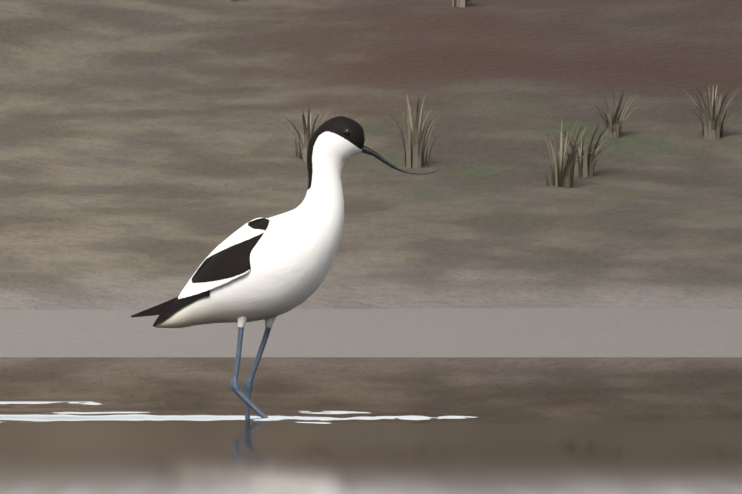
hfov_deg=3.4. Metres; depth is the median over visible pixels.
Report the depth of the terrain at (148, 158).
31.96 m
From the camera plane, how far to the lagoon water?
12.06 m
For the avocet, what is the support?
in the lagoon water
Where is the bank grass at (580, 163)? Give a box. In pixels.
[221,0,736,188]
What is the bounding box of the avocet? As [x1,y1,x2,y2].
[131,116,437,417]
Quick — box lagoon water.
[0,357,741,493]
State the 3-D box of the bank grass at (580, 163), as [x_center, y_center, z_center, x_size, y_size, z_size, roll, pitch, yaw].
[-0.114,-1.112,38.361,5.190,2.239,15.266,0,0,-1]
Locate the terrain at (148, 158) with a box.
[0,0,741,356]

